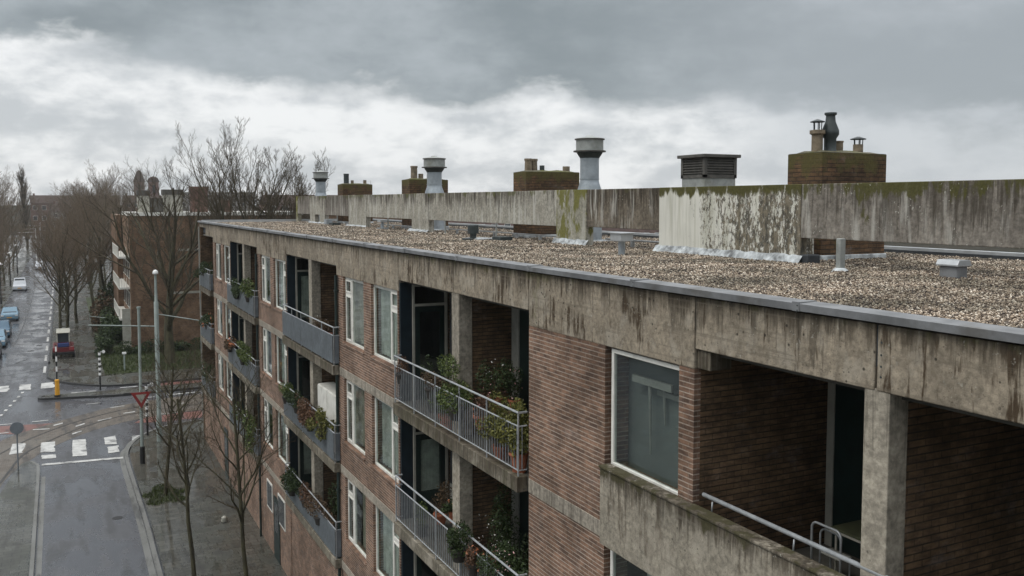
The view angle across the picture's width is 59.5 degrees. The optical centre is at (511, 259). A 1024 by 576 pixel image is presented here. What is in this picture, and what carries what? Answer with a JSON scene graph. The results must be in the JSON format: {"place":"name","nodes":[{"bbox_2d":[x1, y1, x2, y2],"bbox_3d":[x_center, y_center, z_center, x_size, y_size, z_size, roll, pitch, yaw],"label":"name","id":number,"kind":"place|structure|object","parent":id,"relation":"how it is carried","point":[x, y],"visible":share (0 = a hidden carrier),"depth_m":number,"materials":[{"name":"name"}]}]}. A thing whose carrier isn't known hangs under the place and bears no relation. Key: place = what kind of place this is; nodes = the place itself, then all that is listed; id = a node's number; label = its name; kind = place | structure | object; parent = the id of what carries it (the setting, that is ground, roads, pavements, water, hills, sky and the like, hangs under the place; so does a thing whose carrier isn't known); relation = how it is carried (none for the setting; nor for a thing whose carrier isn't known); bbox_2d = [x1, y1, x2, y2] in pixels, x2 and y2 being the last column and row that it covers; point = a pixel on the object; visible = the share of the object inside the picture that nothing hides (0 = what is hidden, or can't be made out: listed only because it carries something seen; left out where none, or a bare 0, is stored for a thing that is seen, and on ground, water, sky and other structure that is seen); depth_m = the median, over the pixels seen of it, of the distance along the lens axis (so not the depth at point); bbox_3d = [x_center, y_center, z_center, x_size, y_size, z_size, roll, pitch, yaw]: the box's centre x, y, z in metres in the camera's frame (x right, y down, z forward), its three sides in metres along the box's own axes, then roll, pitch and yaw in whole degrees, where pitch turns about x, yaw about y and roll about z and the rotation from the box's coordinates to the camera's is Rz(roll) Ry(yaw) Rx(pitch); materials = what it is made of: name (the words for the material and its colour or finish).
{"place":"outdoors","nodes":[
{"label":"outdoors","id":0,"kind":"place"},
{"bbox_2d":[0,461,36,575],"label":"pavement","id":1,"kind":"structure","parent":0,"point":[17,497],"depth_m":38.03,"materials":[{"name":"concrete"}]},
{"bbox_2d":[10,422,23,469],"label":"round sign","id":2,"kind":"object","parent":1,"relation":"on","point":[16,428],"visible":1,"depth_m":45.07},
{"bbox_2d":[29,461,39,575],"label":"kerb","id":3,"kind":"structure","parent":1,"relation":"on","point":[32,557],"depth_m":37.66,"materials":[{"name":"concrete"}]},
{"bbox_2d":[0,235,37,312],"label":"pavement","id":4,"kind":"structure","parent":0,"point":[23,259],"depth_m":177.30,"materials":[{"name":"concrete"}]},
{"bbox_2d":[0,195,27,236],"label":"avenue tree","id":5,"kind":"object","parent":4,"relation":"on","point":[3,214],"visible":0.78,"depth_m":166.18,"materials":[{"name":"brown plant"}]},
{"bbox_2d":[0,211,29,283],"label":"avenue tree","id":6,"kind":"object","parent":4,"relation":"on","point":[1,227],"visible":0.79,"depth_m":149.23,"materials":[{"name":"brown plant"}]},
{"bbox_2d":[13,164,35,247],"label":"poplar","id":7,"kind":"object","parent":4,"relation":"on","point":[22,182],"visible":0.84,"depth_m":262.60,"materials":[{"name":"brown plant"}]},
{"bbox_2d":[0,423,51,433],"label":"cycle path","id":8,"kind":"structure","parent":0,"point":[3,429],"depth_m":54.17,"materials":[{"name":"asphalt"}]},
{"bbox_2d":[30,196,68,226],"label":"avenue tree","id":9,"kind":"object","parent":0,"point":[48,206],"visible":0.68,"depth_m":312.22,"materials":[{"name":"brown plant"}]},
{"bbox_2d":[30,193,111,234],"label":"row house","id":10,"kind":"structure","parent":0,"point":[41,198],"depth_m":381.29,"materials":[{"name":"brick"}]},
{"bbox_2d":[0,239,201,575],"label":"road","id":11,"kind":"structure","parent":0,"point":[84,532],"depth_m":46.20,"materials":[{"name":"asphalt"}]},
{"bbox_2d":[1,306,19,320],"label":"parked car","id":12,"kind":"object","parent":11,"relation":"on","point":[9,313],"visible":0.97,"depth_m":102.69,"materials":[{"name":"blue metal"}]},
{"bbox_2d":[35,476,45,575],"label":"gutter","id":13,"kind":"object","parent":11,"relation":"on","point":[38,571],"visible":1,"depth_m":37.19,"materials":[{"name":"concrete"}]},
{"bbox_2d":[9,435,138,458],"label":"zebra crossing stripes","id":14,"kind":"object","parent":11,"relation":"on","point":[79,447],"visible":0.99,"depth_m":49.73,"materials":[{"name":"paint"}]},
{"bbox_2d":[0,276,198,433],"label":"road markings","id":15,"kind":"object","parent":11,"relation":"on","point":[27,386],"visible":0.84,"depth_m":65.83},
{"bbox_2d":[0,394,201,486],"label":"tram bed","id":16,"kind":"object","parent":11,"relation":"on","point":[7,460],"visible":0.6,"depth_m":53.95,"materials":[{"name":"concrete"}]},
{"bbox_2d":[0,397,201,483],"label":"tram rails","id":17,"kind":"object","parent":16,"relation":"on","point":[8,472],"visible":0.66,"depth_m":52.52,"materials":[{"name":"metal"}]},
{"bbox_2d":[40,382,200,396],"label":"traffic island","id":18,"kind":"structure","parent":11,"relation":"on","point":[122,391],"depth_m":63.95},
{"bbox_2d":[38,387,200,399],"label":"kerb","id":19,"kind":"structure","parent":18,"relation":"on","point":[41,397],"depth_m":62.48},
{"bbox_2d":[120,440,156,575],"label":"gutter","id":20,"kind":"object","parent":11,"relation":"on","point":[146,550],"visible":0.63,"depth_m":38.60,"materials":[{"name":"concrete"}]},
{"bbox_2d":[49,236,200,384],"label":"pavement","id":21,"kind":"structure","parent":0,"point":[82,366],"depth_m":78.97,"materials":[{"name":"concrete"}]},
{"bbox_2d":[15,216,100,327],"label":"avenue tree","id":22,"kind":"object","parent":21,"relation":"on","point":[60,308],"visible":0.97,"depth_m":93.36,"materials":[{"name":"brown plant"}]},
{"bbox_2d":[18,205,99,302],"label":"avenue tree","id":23,"kind":"object","parent":21,"relation":"on","point":[62,300],"visible":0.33,"depth_m":119.96,"materials":[{"name":"brown plant"}]},
{"bbox_2d":[52,328,74,357],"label":"tractor","id":24,"kind":"object","parent":21,"relation":"on","point":[65,345],"visible":0.94,"depth_m":77.53,"materials":[{"name":"red paint"}]},
{"bbox_2d":[25,211,106,327],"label":"avenue tree","id":25,"kind":"object","parent":21,"relation":"on","point":[65,286],"visible":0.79,"depth_m":95.77,"materials":[{"name":"brown plant"}]},
{"bbox_2d":[45,231,88,313],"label":"avenue tree","id":26,"kind":"object","parent":21,"relation":"on","point":[66,269],"visible":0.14,"depth_m":108.64,"materials":[{"name":"brown plant"}]},
{"bbox_2d":[24,225,112,323],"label":"avenue tree","id":27,"kind":"object","parent":21,"relation":"on","point":[75,306],"visible":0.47,"depth_m":99.76,"materials":[{"name":"brown plant"}]},
{"bbox_2d":[56,185,120,279],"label":"avenue tree","id":28,"kind":"object","parent":21,"relation":"on","point":[99,206],"visible":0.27,"depth_m":152.25,"materials":[{"name":"brown plant"}]},
{"bbox_2d":[49,176,129,234],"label":"avenue tree","id":29,"kind":"object","parent":21,"relation":"on","point":[71,196],"visible":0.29,"depth_m":187.71,"materials":[{"name":"brown plant"}]},
{"bbox_2d":[70,173,119,234],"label":"avenue tree","id":30,"kind":"object","parent":21,"relation":"on","point":[95,191],"visible":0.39,"depth_m":211.28,"materials":[{"name":"brown plant"}]},
{"bbox_2d":[62,183,135,289],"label":"avenue tree","id":31,"kind":"object","parent":21,"relation":"on","point":[107,211],"visible":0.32,"depth_m":138.23,"materials":[{"name":"brown plant"}]},
{"bbox_2d":[78,159,131,202],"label":"avenue tree","id":32,"kind":"object","parent":21,"relation":"on","point":[110,177],"visible":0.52,"depth_m":299.83,"materials":[{"name":"brown plant"}]},
{"bbox_2d":[47,277,200,386],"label":"kerb","id":33,"kind":"structure","parent":21,"relation":"on","point":[81,384],"depth_m":67.64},
{"bbox_2d":[114,165,149,211],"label":"avenue tree","id":34,"kind":"object","parent":21,"relation":"on","point":[134,182],"visible":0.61,"depth_m":322.12,"materials":[{"name":"brown plant"}]},
{"bbox_2d":[162,118,309,228],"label":"tree","id":35,"kind":"object","parent":21,"relation":"on","point":[219,208],"visible":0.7,"depth_m":72.70,"materials":[{"name":"brown plant"}]},
{"bbox_2d":[86,297,202,374],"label":"lawn","id":36,"kind":"structure","parent":0,"point":[89,302],"depth_m":77.34,"materials":[{"name":"plant"}]},
{"bbox_2d":[53,193,111,306],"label":"avenue tree","id":37,"kind":"object","parent":36,"relation":"on","point":[89,282],"visible":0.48,"depth_m":111.66,"materials":[{"name":"brown plant"}]},
{"bbox_2d":[38,185,135,303],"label":"avenue tree","id":38,"kind":"object","parent":36,"relation":"on","point":[103,281],"visible":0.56,"depth_m":101.68,"materials":[{"name":"brown plant"}]},
{"bbox_2d":[39,198,136,297],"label":"avenue tree","id":39,"kind":"object","parent":36,"relation":"on","point":[100,217],"visible":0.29,"depth_m":125.43,"materials":[{"name":"brown plant"}]},
{"bbox_2d":[88,289,114,332],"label":"shrub","id":40,"kind":"object","parent":36,"relation":"on","point":[95,312],"visible":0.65,"depth_m":94.62,"materials":[{"name":"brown plant"}]},
{"bbox_2d":[94,337,114,356],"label":"shrub","id":41,"kind":"object","parent":36,"relation":"on","point":[106,344],"visible":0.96,"depth_m":79.13,"materials":[{"name":"green plant"}]},
{"bbox_2d":[94,306,117,340],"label":"shrub","id":42,"kind":"object","parent":36,"relation":"on","point":[105,320],"visible":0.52,"depth_m":88.09,"materials":[{"name":"green plant"}]},
{"bbox_2d":[103,316,122,342],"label":"shrub","id":43,"kind":"object","parent":36,"relation":"on","point":[114,333],"visible":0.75,"depth_m":84.66,"materials":[{"name":"green plant"}]},
{"bbox_2d":[118,341,153,354],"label":"hedge bush","id":44,"kind":"object","parent":36,"relation":"on","point":[128,349],"visible":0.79,"depth_m":79.52,"materials":[{"name":"green plant"}]},
{"bbox_2d":[56,155,250,363],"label":"plane tree","id":45,"kind":"object","parent":36,"relation":"on","point":[170,282],"visible":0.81,"depth_m":74.61,"materials":[{"name":"brown plant"}]},
{"bbox_2d":[233,147,370,218],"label":"tree","id":46,"kind":"object","parent":36,"relation":"on","point":[284,213],"visible":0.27,"depth_m":77.04,"materials":[{"name":"brown plant"}]},
{"bbox_2d":[100,344,200,374],"bbox_3d":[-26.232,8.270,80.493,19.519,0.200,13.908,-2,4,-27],"label":"hedge","id":47,"kind":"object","parent":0,"point":[113,362],"depth_m":75.80,"materials":[{"name":"plant"}]},
{"bbox_2d":[130,420,286,575],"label":"pavement","id":48,"kind":"structure","parent":0,"point":[217,546],"depth_m":37.91,"materials":[{"name":"concrete"}]},
{"bbox_2d":[131,307,149,463],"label":"sign pole","id":49,"kind":"object","parent":48,"relation":"on","point":[139,397],"visible":0.99,"depth_m":45.98,"materials":[{"name":"metal"}]},
{"bbox_2d":[88,270,198,441],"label":"catenary lamp pole","id":50,"kind":"object","parent":48,"relation":"on","point":[156,328],"visible":0.94,"depth_m":50.23,"materials":[{"name":"metal"}]},
{"bbox_2d":[125,419,201,575],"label":"kerb","id":51,"kind":"structure","parent":48,"relation":"on","point":[147,529],"depth_m":39.37,"materials":[{"name":"concrete"}]},
{"bbox_2d":[142,484,184,504],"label":"grass","id":52,"kind":"structure","parent":48,"relation":"on","point":[157,497],"depth_m":41.11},
{"bbox_2d":[132,324,209,495],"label":"street tree","id":53,"kind":"object","parent":48,"relation":"on","point":[170,413],"visible":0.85,"depth_m":40.62,"materials":[{"name":"brown plant"}]},
{"bbox_2d":[134,350,225,575],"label":"street tree","id":54,"kind":"object","parent":48,"relation":"on","point":[185,480],"visible":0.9,"depth_m":31.89,"materials":[{"name":"brown plant"}]},
{"bbox_2d":[160,342,299,575],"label":"street tree","id":55,"kind":"object","parent":48,"relation":"on","point":[243,504],"visible":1,"depth_m":28.91,"materials":[{"name":"brown plant"}]},
{"bbox_2d":[111,186,401,348],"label":"brick apartment block","id":56,"kind":"structure","parent":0,"point":[129,298],"depth_m":83.69,"materials":[{"name":"brick"},{"name":"concrete"},{"name":"white paint"}]},
{"bbox_2d":[0,0,1023,204],"label":"sky","id":57,"kind":"structure","parent":0,"point":[485,87],"materials":[{"name":"grey"}]},
{"bbox_2d":[3,205,1023,252],"bbox_3d":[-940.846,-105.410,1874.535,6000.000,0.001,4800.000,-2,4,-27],"label":"ground","id":58,"kind":"structure","parent":0,"point":[998,249],"depth_m":278.51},
{"bbox_2d":[133,170,158,194],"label":"church","id":59,"kind":"structure","parent":58,"relation":"on","point":[150,187],"depth_m":445.76,"materials":[{"name":"brick"}]},
{"bbox_2d":[448,221,658,233],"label":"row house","id":60,"kind":"structure","parent":58,"relation":"on","point":[631,230],"depth_m":308.28,"materials":[{"name":"metal"}]},
{"bbox_2d":[197,112,1023,575],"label":"apartment building","id":61,"kind":"structure","parent":58,"relation":"on","point":[897,434],"depth_m":14.42,"materials":[{"name":"concrete"}]},
{"bbox_2d":[223,245,229,284],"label":"window","id":62,"kind":"structure","parent":61,"relation":"in","point":[226,248],"depth_m":42.76,"materials":[{"name":"white paint"}]},
{"bbox_2d":[231,402,256,452],"bbox_3d":[-10.987,6.984,36.993,0.692,1.972,3.361,-2,4,-31],"label":"potted plant","id":63,"kind":"object","parent":61,"relation":"on","point":[248,429],"visible":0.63,"depth_m":36.37,"materials":[{"name":"green plant"}]},
{"bbox_2d":[236,340,252,365],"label":"potted plant","id":64,"kind":"object","parent":61,"relation":"on","point":[243,357],"visible":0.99,"depth_m":37.60,"materials":[{"name":"green plant"}]},
{"bbox_2d":[239,277,254,301],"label":"potted plant","id":65,"kind":"object","parent":61,"relation":"on","point":[249,287],"visible":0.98,"depth_m":36.35,"materials":[{"name":"green plant"}]},
{"bbox_2d":[260,255,270,307],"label":"window","id":66,"kind":"structure","parent":61,"relation":"in","point":[266,297],"depth_m":34.56,"materials":[{"name":"white paint"}]},
{"bbox_2d":[261,327,271,381],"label":"window","id":67,"kind":"structure","parent":61,"relation":"in","point":[267,356],"depth_m":34.73,"materials":[{"name":"white paint"}]},
{"bbox_2d":[262,398,272,453],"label":"window","id":68,"kind":"structure","parent":61,"relation":"in","point":[269,412],"depth_m":34.83,"materials":[{"name":"white paint"}]},
{"bbox_2d":[273,495,280,564],"bbox_3d":[-8.848,10.181,33.729,0.034,2.400,1.000,-2,4,-27],"label":"door","id":69,"kind":"structure","parent":61,"relation":"in","point":[277,548],"depth_m":33.69,"materials":[{"name":"grey paint"}]},
{"bbox_2d":[273,259,285,312],"bbox_3d":[-8.264,0.961,32.057,0.165,1.875,2.040,-2,4,-27],"label":"window","id":70,"kind":"structure","parent":61,"relation":"in","point":[280,264],"depth_m":32.30,"materials":[{"name":"white paint"}]},
{"bbox_2d":[274,336,286,388],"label":"window","id":71,"kind":"structure","parent":61,"relation":"in","point":[281,348],"depth_m":32.56,"materials":[{"name":"white paint"}]},
{"bbox_2d":[278,493,285,531],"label":"window","id":72,"kind":"structure","parent":61,"relation":"in","point":[281,503],"depth_m":32.76,"materials":[{"name":"white paint"}]},
{"bbox_2d":[276,413,288,468],"bbox_3d":[-8.264,6.545,32.412,0.165,1.860,2.040,-2,4,-27],"label":"window","id":73,"kind":"structure","parent":61,"relation":"in","point":[285,456],"depth_m":32.69,"materials":[{"name":"white paint"}]},
{"bbox_2d":[279,466,301,495],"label":"potted plant","id":74,"kind":"object","parent":61,"relation":"on","point":[293,485],"visible":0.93,"depth_m":29.83,"materials":[{"name":"green plant"}]},
{"bbox_2d":[282,389,303,413],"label":"potted plant","id":75,"kind":"object","parent":61,"relation":"on","point":[291,398],"visible":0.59,"depth_m":29.08,"materials":[{"name":"green plant"}]},
{"bbox_2d":[298,480,313,507],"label":"potted plant","id":76,"kind":"object","parent":61,"relation":"on","point":[304,495],"visible":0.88,"depth_m":28.49,"materials":[{"name":"brown plant"}]},
{"bbox_2d":[296,397,318,431],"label":"potted plant","id":77,"kind":"object","parent":61,"relation":"on","point":[304,412],"visible":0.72,"depth_m":27.41,"materials":[{"name":"brown plant"}]},
{"bbox_2d":[303,493,336,527],"bbox_3d":[-5.683,7.667,26.995,0.526,0.753,3.300,-2,4,-31],"label":"potted plant","id":78,"kind":"object","parent":61,"relation":"on","point":[316,518],"visible":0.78,"depth_m":27.10,"materials":[{"name":"brown plant"}]},
{"bbox_2d":[305,406,335,441],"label":"potted plant","id":79,"kind":"object","parent":61,"relation":"hanging from","point":[320,420],"visible":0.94,"depth_m":26.13,"materials":[{"name":"green plant"}]},
{"bbox_2d":[342,277,363,354],"bbox_3d":[-4.135,1.473,24.003,0.317,1.875,1.930,-2,4,-27],"label":"window","id":80,"kind":"structure","parent":61,"relation":"in","point":[356,286],"depth_m":24.27,"materials":[{"name":"white paint"}]},
{"bbox_2d":[343,380,365,460],"bbox_3d":[-4.135,4.272,24.181,0.317,1.860,1.930,-2,4,-27],"label":"window","id":81,"kind":"structure","parent":61,"relation":"in","point":[357,396],"depth_m":24.45,"materials":[{"name":"white paint"}]},
{"bbox_2d":[345,479,366,565],"bbox_3d":[-4.135,7.057,24.358,0.317,1.860,1.930,-2,4,-27],"label":"window","id":82,"kind":"structure","parent":61,"relation":"in","point":[351,542],"depth_m":24.60,"materials":[{"name":"white paint"}]},
{"bbox_2d":[370,285,397,371],"bbox_3d":[-2.991,1.618,21.723,0.315,1.875,2.040,-2,4,-27],"label":"window","id":83,"kind":"structure","parent":61,"relation":"in","point":[389,338],"depth_m":22.12,"materials":[{"name":"white paint"}]},
{"bbox_2d":[371,397,398,489],"bbox_3d":[-2.991,4.417,21.901,0.315,1.860,2.040,-2,4,-27],"label":"window","id":84,"kind":"structure","parent":61,"relation":"in","point":[389,420],"depth_m":22.30,"materials":[{"name":"white paint"}]},
{"bbox_2d":[372,507,398,575],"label":"window","id":85,"kind":"structure","parent":61,"relation":"in","point":[390,539],"depth_m":22.65,"materials":[{"name":"white paint"}]},
{"bbox_2d":[420,371,451,399],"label":"potted plant","id":86,"kind":"object","parent":61,"relation":"on","point":[430,379],"visible":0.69,"depth_m":18.60,"materials":[{"name":"brown plant"}]},
{"bbox_2d":[429,480,451,524],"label":"potted plant","id":87,"kind":"object","parent":61,"relation":"on","point":[441,518],"visible":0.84,"depth_m":20.35,"materials":[{"name":"brown plant"}]},
{"bbox_2d":[436,354,476,420],"bbox_3d":[-1.009,2.530,17.456,0.645,1.256,2.227,-2,4,-27],"label":"potted plant","id":88,"kind":"object","parent":61,"relation":"on","point":[455,391],"visible":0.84,"depth_m":17.53,"materials":[{"name":"green plant"}]},
{"bbox_2d":[446,519,473,562],"bbox_3d":[-1.036,5.366,17.107,0.457,0.879,0.834,-2,4,-27],"label":"potted plant","id":89,"kind":"object","parent":61,"relation":"on","point":[456,551],"visible":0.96,"depth_m":17.04,"materials":[{"name":"green plant"}]},
{"bbox_2d":[463,544,484,575],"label":"potted plant","id":90,"kind":"object","parent":61,"relation":"hanging from","point":[470,564],"visible":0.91,"depth_m":16.63,"materials":[{"name":"brown plant"}]},
{"bbox_2d":[473,384,496,429],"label":"potted plant","id":91,"kind":"object","parent":61,"relation":"on","point":[482,403],"visible":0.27,"depth_m":16.58,"materials":[{"name":"green plant"}]},
{"bbox_2d":[475,545,515,575],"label":"potted plant","id":92,"kind":"object","parent":61,"relation":"on","point":[491,563],"visible":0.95,"depth_m":16.01,"materials":[{"name":"green plant"}]},
{"bbox_2d":[478,511,520,572],"bbox_3d":[-0.165,5.561,17.332,1.065,1.284,0.667,3,5,42],"label":"potted plant","id":93,"kind":"object","parent":61,"relation":"on","point":[508,531],"visible":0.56,"depth_m":17.42,"materials":[{"name":"green plant"}]},
{"bbox_2d":[475,391,524,443],"bbox_3d":[-0.247,2.800,15.831,0.488,0.970,1.526,-2,4,-27],"label":"potted plant","id":94,"kind":"object","parent":61,"relation":"on","point":[490,431],"visible":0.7,"depth_m":15.86,"materials":[{"name":"green plant"}]},
{"bbox_2d":[483,483,523,574],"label":"potted plant","id":95,"kind":"object","parent":61,"relation":"on","point":[499,503],"visible":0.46,"depth_m":17.72,"materials":[{"name":"green plant"}]},
{"bbox_2d":[478,406,528,443],"bbox_3d":[-0.183,3.235,17.514,0.750,0.540,0.750,-2,4,-27],"label":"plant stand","id":96,"kind":"object","parent":61,"relation":"on","point":[503,414],"visible":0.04,"depth_m":17.59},
{"bbox_2d":[475,356,513,406],"bbox_3d":[-0.342,2.655,17.462,0.743,1.533,0.664,0,4,5],"label":"potted plant","id":97,"kind":"object","parent":96,"relation":"on","point":[495,378],"visible":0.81,"depth_m":17.39,"materials":[{"name":"green plant"}]},
{"bbox_2d":[500,359,523,407],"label":"potted plant","id":98,"kind":"object","parent":96,"relation":"on","point":[514,386],"visible":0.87,"depth_m":17.36,"materials":[{"name":"green plant"}]},
{"bbox_2d":[495,397,528,473],"bbox_3d":[0.054,2.998,15.380,0.531,1.284,0.867,-2,4,-27],"label":"potted plant","id":99,"kind":"object","parent":61,"relation":"on","point":[519,406],"visible":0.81,"depth_m":15.23,"materials":[{"name":"green plant"}]},
{"bbox_2d":[495,540,528,575],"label":"potted plant","id":100,"kind":"object","parent":61,"relation":"on","point":[514,562],"visible":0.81,"depth_m":15.87,"materials":[{"name":"green plant"}]},
{"bbox_2d":[497,533,528,575],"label":"potted plant","id":101,"kind":"object","parent":61,"relation":"on","point":[521,559],"visible":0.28,"depth_m":17.18,"materials":[{"name":"green plant"}]},
{"bbox_2d":[611,348,678,494],"bbox_3d":[1.805,2.153,12.072,0.060,1.690,1.620,-2,4,-27],"label":"window","id":102,"kind":"structure","parent":61,"relation":"in","point":[615,351],"depth_m":12.69,"materials":[{"name":"white paint"}]},
{"bbox_2d":[632,374,678,454],"bbox_3d":[1.980,2.159,12.143,0.136,1.050,1.050,-2,4,-27],"label":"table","id":103,"kind":"object","parent":61,"relation":"on","point":[665,388],"visible":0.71,"depth_m":12.15,"materials":[{"name":"grey paint"}]},
{"bbox_2d":[810,521,851,575],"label":"tubular chair","id":104,"kind":"object","parent":61,"relation":"on","point":[838,534],"visible":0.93,"depth_m":10.86,"materials":[{"name":"grey paint"}]},
{"bbox_2d":[829,519,861,570],"bbox_3d":[4.539,3.649,10.693,0.590,0.580,1.420,-2,4,-27],"label":"garden table","id":105,"kind":"object","parent":61,"relation":"on","point":[851,530],"visible":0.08,"depth_m":11.09,"materials":[{"name":"beige paint"}]},
{"bbox_2d":[217,221,1023,328],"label":"gravel","id":106,"kind":"structure","parent":0,"point":[594,256],"depth_m":14.93,"materials":[{"name":"gravel"}]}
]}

